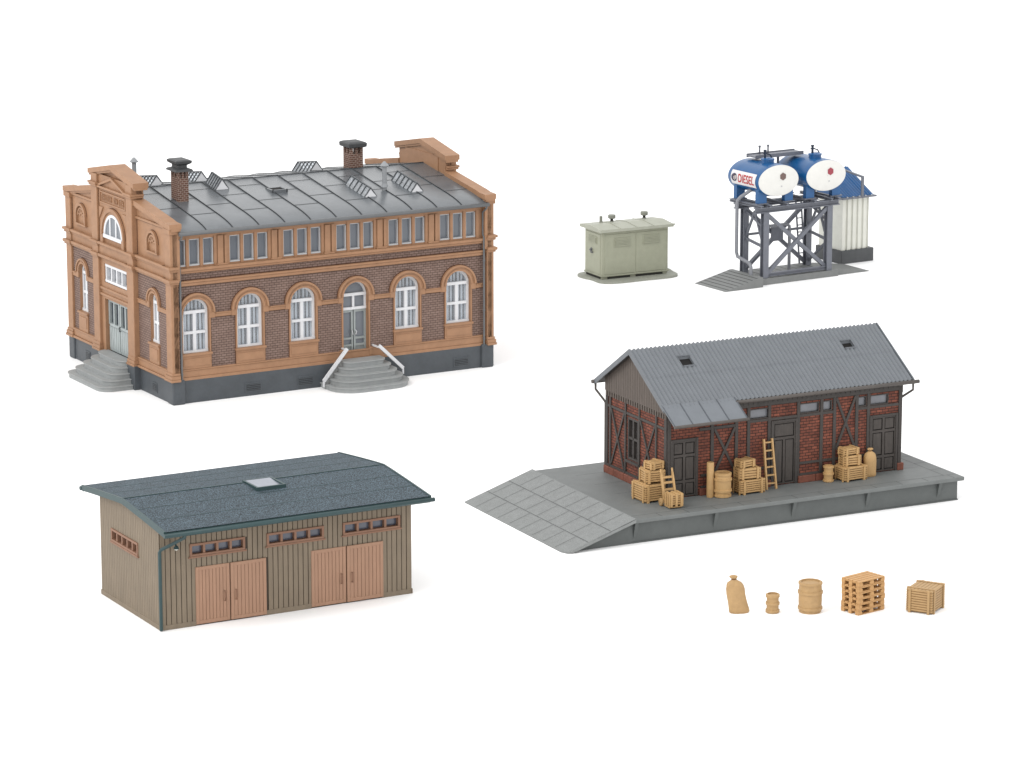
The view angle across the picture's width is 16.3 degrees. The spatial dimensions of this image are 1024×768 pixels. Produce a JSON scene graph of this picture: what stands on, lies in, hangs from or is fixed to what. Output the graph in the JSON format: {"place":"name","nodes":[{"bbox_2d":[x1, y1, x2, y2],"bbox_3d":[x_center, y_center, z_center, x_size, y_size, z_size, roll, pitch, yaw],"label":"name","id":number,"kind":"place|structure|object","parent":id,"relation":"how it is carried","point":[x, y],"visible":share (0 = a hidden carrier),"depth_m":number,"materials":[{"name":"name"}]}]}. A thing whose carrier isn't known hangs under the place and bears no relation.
{"place":"outdoors","nodes":[
{"label":"outdoors","id":0,"kind":"place"},
{"bbox_2d":[0,0,1023,767],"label":"ground","id":1,"kind":"structure","parent":0,"point":[490,640],"depth_m":41.06,"materials":[{"name":"white"}]},
{"bbox_2d":[79,452,434,630],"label":"wooden shed","id":2,"kind":"structure","parent":1,"relation":"on","point":[196,548],"depth_m":32.73,"materials":[{"name":"brown wood"}]},
{"bbox_2d":[110,528,138,557],"bbox_3d":[-3.516,1.446,32.731,0.072,0.137,0.644,-7,14,-28],"label":"window","id":3,"kind":"structure","parent":2,"relation":"in","point":[118,539],"depth_m":32.73,"materials":[{"name":"beige plastic"}]},
{"bbox_2d":[195,563,229,624],"bbox_3d":[-2.701,1.893,32.364,0.335,0.535,0.043,-7,14,-28],"label":"sliding door","id":4,"kind":"structure","parent":2,"relation":"in","point":[212,582],"depth_m":32.37,"materials":[{"name":"brown wood"}]},
{"bbox_2d":[188,536,246,558],"bbox_3d":[-2.666,1.468,32.319,0.570,0.134,0.072,-7,14,-28],"label":"window","id":5,"kind":"structure","parent":2,"relation":"in","point":[231,545],"depth_m":32.31,"materials":[{"name":"brown wood"}]},
{"bbox_2d":[230,557,266,618],"bbox_3d":[-2.390,1.856,32.531,0.354,0.535,0.049,-7,14,-28],"label":"sliding door","id":6,"kind":"structure","parent":2,"relation":"in","point":[248,586],"depth_m":32.53,"materials":[{"name":"brown wood"}]},
{"bbox_2d":[265,525,325,547],"bbox_3d":[-1.986,1.385,32.686,0.601,0.134,0.072,-7,14,-28],"label":"window","id":7,"kind":"structure","parent":2,"relation":"in","point":[309,534],"depth_m":32.67,"materials":[{"name":"brown wood"}]},
{"bbox_2d":[311,546,345,606],"bbox_3d":[-1.682,1.769,32.914,0.353,0.535,0.043,-7,14,-28],"label":"sliding door","id":8,"kind":"structure","parent":2,"relation":"in","point":[328,566],"depth_m":32.91,"materials":[{"name":"brown wood"}]},
{"bbox_2d":[346,541,382,601],"bbox_3d":[-1.357,1.730,33.086,0.373,0.535,0.049,-7,14,-28],"label":"sliding door","id":9,"kind":"structure","parent":2,"relation":"in","point":[364,561],"depth_m":33.08,"materials":[{"name":"brown wood"}]},
{"bbox_2d":[341,515,401,536],"bbox_3d":[-1.307,1.303,33.051,0.615,0.134,0.072,-7,14,-28],"label":"window","id":10,"kind":"structure","parent":2,"relation":"in","point":[389,523],"depth_m":33.04,"materials":[{"name":"brown wood"}]},
{"bbox_2d":[62,137,497,405],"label":"brick hall","id":11,"kind":"structure","parent":1,"relation":"on","point":[353,274],"depth_m":41.79,"materials":[{"name":"brown brick"}]},
{"bbox_2d":[82,266,87,311],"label":"arched window","id":12,"kind":"structure","parent":11,"relation":"in","point":[85,283],"depth_m":42.98,"materials":[{"name":"white plastic"}]},
{"bbox_2d":[103,215,121,243],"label":"half round window","id":13,"kind":"structure","parent":11,"relation":"in","point":[112,231],"depth_m":41.83,"materials":[{"name":"white plastic"}]},
{"bbox_2d":[108,300,121,353],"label":"double door","id":14,"kind":"structure","parent":11,"relation":"in","point":[114,308],"depth_m":42.24,"materials":[{"name":"grey wood"}]},
{"bbox_2d":[105,264,126,289],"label":"transom window","id":15,"kind":"structure","parent":11,"relation":"in","point":[117,277],"depth_m":41.97,"materials":[{"name":"white plastic"}]},
{"bbox_2d":[119,305,127,356],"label":"double door","id":16,"kind":"structure","parent":11,"relation":"in","point":[123,310],"depth_m":42.03,"materials":[{"name":"grey wood"}]},
{"bbox_2d":[153,295,159,343],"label":"arched window","id":17,"kind":"structure","parent":11,"relation":"in","point":[156,339],"depth_m":41.22,"materials":[{"name":"white plastic"}]},
{"bbox_2d":[180,240,185,266],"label":"clerestory window","id":18,"kind":"structure","parent":11,"relation":"in","point":[182,243],"depth_m":40.69,"materials":[{"name":"grey glass"}]},
{"bbox_2d":[189,238,199,265],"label":"clerestory window","id":19,"kind":"structure","parent":11,"relation":"in","point":[193,243],"depth_m":40.77,"materials":[{"name":"grey glass"}]},
{"bbox_2d":[183,299,207,353],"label":"arched window","id":20,"kind":"structure","parent":11,"relation":"in","point":[194,331],"depth_m":40.98,"materials":[{"name":"white plastic"}]},
{"bbox_2d":[203,237,213,264],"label":"clerestory window","id":21,"kind":"structure","parent":11,"relation":"in","point":[207,242],"depth_m":40.85,"materials":[{"name":"grey glass"}]},
{"bbox_2d":[229,235,239,261],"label":"clerestory window","id":22,"kind":"structure","parent":11,"relation":"in","point":[233,239],"depth_m":41.01,"materials":[{"name":"grey glass"}]},
{"bbox_2d":[243,233,253,259],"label":"clerestory window","id":23,"kind":"structure","parent":11,"relation":"in","point":[247,238],"depth_m":41.10,"materials":[{"name":"grey glass"}]},
{"bbox_2d":[237,293,261,346],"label":"arched window","id":24,"kind":"structure","parent":11,"relation":"in","point":[248,326],"depth_m":41.30,"materials":[{"name":"white plastic"}]},
{"bbox_2d":[257,232,267,258],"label":"clerestory window","id":25,"kind":"structure","parent":11,"relation":"in","point":[261,236],"depth_m":41.18,"materials":[{"name":"grey glass"}]},
{"bbox_2d":[283,229,293,255],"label":"clerestory window","id":26,"kind":"structure","parent":11,"relation":"in","point":[287,234],"depth_m":41.34,"materials":[{"name":"grey glass"}]},
{"bbox_2d":[297,228,306,254],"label":"clerestory window","id":27,"kind":"structure","parent":11,"relation":"in","point":[302,232],"depth_m":41.42,"materials":[{"name":"grey glass"}]},
{"bbox_2d":[291,288,314,340],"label":"arched window","id":28,"kind":"structure","parent":11,"relation":"in","point":[301,320],"depth_m":41.64,"materials":[{"name":"white plastic"}]},
{"bbox_2d":[311,227,320,253],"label":"clerestory window","id":29,"kind":"structure","parent":11,"relation":"in","point":[315,231],"depth_m":41.51,"materials":[{"name":"grey glass"}]},
{"bbox_2d":[336,224,345,250],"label":"clerestory window","id":30,"kind":"structure","parent":11,"relation":"in","point":[340,229],"depth_m":41.68,"materials":[{"name":"grey glass"}]},
{"bbox_2d":[343,310,352,349],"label":"front door","id":31,"kind":"structure","parent":11,"relation":"in","point":[347,314],"depth_m":41.99,"materials":[{"name":"grey glass"}]},
{"bbox_2d":[350,223,359,249],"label":"clerestory window","id":32,"kind":"structure","parent":11,"relation":"in","point":[354,227],"depth_m":41.76,"materials":[{"name":"grey glass"}]},
{"bbox_2d":[353,308,365,349],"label":"front door","id":33,"kind":"structure","parent":11,"relation":"in","point":[359,315],"depth_m":42.07,"materials":[{"name":"grey glass"}]},
{"bbox_2d":[363,221,372,247],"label":"clerestory window","id":34,"kind":"structure","parent":11,"relation":"in","point":[367,226],"depth_m":41.84,"materials":[{"name":"grey glass"}]},
{"bbox_2d":[388,219,397,245],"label":"clerestory window","id":35,"kind":"structure","parent":11,"relation":"in","point":[393,223],"depth_m":42.00,"materials":[{"name":"grey glass"}]},
{"bbox_2d":[402,218,410,243],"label":"clerestory window","id":36,"kind":"structure","parent":11,"relation":"in","point":[406,222],"depth_m":42.09,"materials":[{"name":"grey glass"}]},
{"bbox_2d":[395,277,418,328],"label":"arched window","id":37,"kind":"structure","parent":11,"relation":"in","point":[405,308],"depth_m":42.29,"materials":[{"name":"white plastic"}]},
{"bbox_2d":[415,216,424,242],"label":"clerestory window","id":38,"kind":"structure","parent":11,"relation":"in","point":[419,221],"depth_m":42.17,"materials":[{"name":"grey glass"}]},
{"bbox_2d":[440,214,448,239],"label":"clerestory window","id":39,"kind":"structure","parent":11,"relation":"in","point":[444,218],"depth_m":42.33,"materials":[{"name":"grey glass"}]},
{"bbox_2d":[453,213,461,238],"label":"clerestory window","id":40,"kind":"structure","parent":11,"relation":"in","point":[457,217],"depth_m":42.42,"materials":[{"name":"grey glass"}]},
{"bbox_2d":[446,271,468,322],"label":"arched window","id":41,"kind":"structure","parent":11,"relation":"in","point":[455,303],"depth_m":42.63,"materials":[{"name":"white plastic"}]},
{"bbox_2d":[466,211,474,237],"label":"clerestory window","id":42,"kind":"structure","parent":11,"relation":"in","point":[470,216],"depth_m":42.51,"materials":[{"name":"grey glass"}]},
{"bbox_2d":[577,211,677,283],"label":"transformer kiosk","id":43,"kind":"object","parent":1,"relation":"on","point":[626,251],"visible":1,"depth_m":48.19,"materials":[{"name":"grey plastic"}]},
{"bbox_2d":[465,452,963,553],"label":"loading platform","id":44,"kind":"structure","parent":1,"relation":"on","point":[570,509],"depth_m":35.92,"materials":[{"name":"concrete"}]},
{"bbox_2d":[631,479,664,503],"bbox_3d":[1.360,1.062,35.751,0.253,0.185,0.288,-7,15,-29],"label":"crate","id":45,"kind":"object","parent":44,"relation":"on","point":[643,492],"visible":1,"depth_m":35.65,"materials":[{"name":"brown wood"}]},
{"bbox_2d":[639,466,664,484],"bbox_3d":[1.396,0.905,35.723,0.218,0.135,0.218,-5,14,-20],"label":"crate","id":46,"kind":"object","parent":45,"relation":"on","point":[648,476],"visible":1,"depth_m":35.63,"materials":[{"name":"brown wood"}]},
{"bbox_2d":[643,458,663,470],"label":"crate","id":47,"kind":"object","parent":46,"relation":"on","point":[653,464],"visible":1,"depth_m":35.66,"materials":[{"name":"brown wood"}]},
{"bbox_2d":[658,468,681,507],"bbox_3d":[1.572,1.031,35.485,0.204,0.360,0.239,-5,14,-22],"label":"hand truck","id":48,"kind":"object","parent":44,"relation":"on","point":[661,501],"visible":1,"depth_m":35.52,"materials":[{"name":"brown wood"}]},
{"bbox_2d":[665,490,683,506],"bbox_3d":[1.604,1.135,35.440,0.153,0.135,0.123,-5,14,-22],"label":"crate","id":49,"kind":"object","parent":48,"relation":"on","point":[673,498],"visible":1,"depth_m":35.40,"materials":[{"name":"brown wood"}]},
{"bbox_2d":[706,461,713,497],"bbox_3d":[1.982,0.955,35.829,0.074,0.360,0.074,-6,14,-26],"label":"log","id":50,"kind":"object","parent":44,"relation":"on","point":[710,481],"visible":1,"depth_m":35.80,"materials":[{"name":"brown wood"}]},
{"bbox_2d":[714,470,731,497],"bbox_3d":[2.107,1.002,35.869,0.190,0.250,0.190,-5,14,-22],"label":"barrel","id":51,"kind":"object","parent":44,"relation":"on","point":[722,483],"visible":1,"depth_m":35.80,"materials":[{"name":"brown wood"}]},
{"bbox_2d":[732,477,764,494],"bbox_3d":[2.382,1.014,36.042,0.303,0.152,0.183,-7,14,-28],"label":"crate","id":52,"kind":"object","parent":44,"relation":"on","point":[744,487],"visible":1,"depth_m":35.97,"materials":[{"name":"brown wood"}]},
{"bbox_2d":[733,464,760,479],"bbox_3d":[2.362,0.882,36.008,0.248,0.119,0.168,-5,14,-22],"label":"crate","id":53,"kind":"object","parent":52,"relation":"on","point":[749,472],"visible":1,"depth_m":35.95,"materials":[{"name":"brown wood"}]},
{"bbox_2d":[734,456,754,468],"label":"crate","id":54,"kind":"object","parent":53,"relation":"on","point":[744,462],"visible":1,"depth_m":35.95,"materials":[{"name":"brown wood"}]},
{"bbox_2d":[591,322,919,496],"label":"goods shed","id":55,"kind":"structure","parent":44,"relation":"on","point":[809,402],"depth_m":36.30,"materials":[{"name":"red brick"}]},
{"bbox_2d":[628,417,637,462],"bbox_3d":[1.246,0.563,36.303,0.045,0.433,0.228,-6,14,-26],"label":"gable window","id":56,"kind":"structure","parent":55,"relation":"in","point":[632,423],"depth_m":36.32,"materials":[{"name":"grey wood"}]},
{"bbox_2d":[673,440,695,495],"bbox_3d":[1.713,0.845,35.791,0.263,0.567,0.021,-6,14,-26],"label":"panelled door","id":57,"kind":"structure","parent":55,"relation":"in","point":[684,453],"depth_m":35.79,"materials":[{"name":"grey wood"}]},
{"bbox_2d":[773,421,794,484],"bbox_3d":[2.748,0.694,36.288,0.258,0.642,0.020,-6,14,-26],"label":"panelled door","id":58,"kind":"structure","parent":55,"relation":"in","point":[784,432],"depth_m":36.29,"materials":[{"name":"grey wood"}]},
{"bbox_2d":[872,415,895,471],"bbox_3d":[3.807,0.611,36.814,0.288,0.572,0.021,-6,14,-26],"label":"panelled door","id":59,"kind":"structure","parent":55,"relation":"in","point":[883,428],"depth_m":36.82,"materials":[{"name":"grey wood"}]},
{"bbox_2d":[762,438,776,489],"bbox_3d":[2.599,0.807,36.157,0.128,0.509,0.112,-6,14,-26],"label":"ladder","id":60,"kind":"object","parent":44,"relation":"on","point":[766,466],"visible":1,"depth_m":36.15,"materials":[{"name":"brown wood"}]},
{"bbox_2d":[823,464,833,482],"bbox_3d":[3.220,0.909,36.466,0.114,0.168,0.114,-5,14,-22],"label":"keg","id":61,"kind":"object","parent":44,"relation":"on","point":[828,473],"visible":1,"depth_m":36.43,"materials":[{"name":"brown wood"}]},
{"bbox_2d":[834,463,867,482],"bbox_3d":[3.457,0.894,36.562,0.303,0.155,0.203,-7,15,-30],"label":"crate","id":62,"kind":"object","parent":44,"relation":"on","point":[847,473],"visible":1,"depth_m":36.49,"materials":[{"name":"brown wood"}]},
{"bbox_2d":[838,454,860,466],"bbox_3d":[3.443,0.764,36.537,0.203,0.110,0.158,-5,14,-21],"label":"crate","id":63,"kind":"object","parent":62,"relation":"on","point":[852,459],"visible":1,"depth_m":36.48,"materials":[{"name":"brown wood"}]},
{"bbox_2d":[838,444,859,455],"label":"crate","id":64,"kind":"object","parent":63,"relation":"on","point":[850,449],"visible":1,"depth_m":36.48,"materials":[{"name":"brown wood"}]},
{"bbox_2d":[863,448,875,476],"bbox_3d":[3.658,0.797,36.677,0.163,0.295,0.102,-6,14,-26],"label":"sack","id":65,"kind":"object","parent":44,"relation":"on","point":[869,458],"visible":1,"depth_m":36.64,"materials":[{"name":"beige fabric"}]},
{"bbox_2d":[726,575,748,613],"bbox_3d":[2.061,1.915,32.731,0.219,0.355,0.119,-2,13,-7],"label":"sack","id":66,"kind":"object","parent":1,"relation":"on","point":[736,596],"visible":1,"depth_m":32.70,"materials":[{"name":"beige fabric"}]},
{"bbox_2d":[765,592,779,613],"bbox_3d":[2.382,2.001,32.753,0.130,0.178,0.130,-5,14,-22],"label":"keg","id":67,"kind":"object","parent":1,"relation":"on","point":[772,603],"visible":1,"depth_m":32.71,"materials":[{"name":"beige wood"}]},
{"bbox_2d":[696,144,868,291],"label":"tank stand","id":68,"kind":"object","parent":1,"relation":"on","point":[743,278],"visible":0.97,"depth_m":48.10,"materials":[{"name":"grey metal"}]},
{"bbox_2d":[728,150,798,204],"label":"diesel tank","id":69,"kind":"object","parent":68,"relation":"on","point":[764,177],"visible":1,"depth_m":47.65,"materials":[{"name":"blue metal"}]},
{"bbox_2d":[779,145,845,199],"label":"diesel tank","id":70,"kind":"object","parent":68,"relation":"on","point":[815,171],"visible":0.91,"depth_m":48.03,"materials":[{"name":"metal"}]},
{"bbox_2d":[798,578,822,613],"bbox_3d":[2.727,1.941,32.770,0.232,0.287,0.232,-5,14,-22],"label":"barrel","id":71,"kind":"object","parent":1,"relation":"on","point":[810,591],"visible":1,"depth_m":32.69,"materials":[{"name":"beige wood"}]},
{"bbox_2d":[816,166,876,263],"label":"pump shed","id":72,"kind":"structure","parent":1,"relation":"on","point":[850,229],"depth_m":49.31,"materials":[{"name":"metal"}]},
{"bbox_2d":[841,602,883,615],"bbox_3d":[3.214,2.045,32.842,0.335,0.052,0.225,-10,16,-38],"label":"pallet","id":73,"kind":"object","parent":1,"relation":"on","point":[860,612],"visible":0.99,"depth_m":32.76,"materials":[{"name":"brown wood"}]},
{"bbox_2d":[841,596,883,609],"bbox_3d":[3.212,1.994,32.826,0.335,0.052,0.225,-10,16,-38],"label":"pallet","id":74,"kind":"object","parent":73,"relation":"on","point":[858,606],"visible":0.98,"depth_m":32.74,"materials":[{"name":"brown wood"}]},
{"bbox_2d":[842,591,884,604],"bbox_3d":[3.218,1.942,32.816,0.335,0.052,0.225,-10,16,-39],"label":"pallet","id":75,"kind":"object","parent":74,"relation":"on","point":[861,601],"visible":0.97,"depth_m":32.73,"materials":[{"name":"brown wood"}]},
{"bbox_2d":[842,585,884,598],"bbox_3d":[3.214,1.890,32.803,0.335,0.052,0.225,-11,17,-40],"label":"pallet","id":76,"kind":"object","parent":75,"relation":"on","point":[859,595],"visible":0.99,"depth_m":32.72,"materials":[{"name":"brown wood"}]},
{"bbox_2d":[841,579,884,592],"bbox_3d":[3.213,1.838,32.792,0.335,0.052,0.225,-10,16,-38],"label":"pallet","id":77,"kind":"object","parent":76,"relation":"on","point":[860,589],"visible":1,"depth_m":32.71,"materials":[{"name":"brown wood"}]},
{"bbox_2d":[841,571,884,587],"bbox_3d":[3.212,1.785,32.784,0.335,0.052,0.225,-11,17,-39],"label":"pallet","id":78,"kind":"object","parent":77,"relation":"on","point":[858,580],"visible":1,"depth_m":32.74,"materials":[{"name":"brown wood"}]},
{"bbox_2d":[906,580,944,614],"bbox_3d":[3.790,1.952,32.845,0.273,0.232,0.338,7,14,27],"label":"crate","id":79,"kind":"object","parent":1,"relation":"on","point":[926,597],"visible":1,"depth_m":32.73,"materials":[{"name":"beige wood"}]}
]}

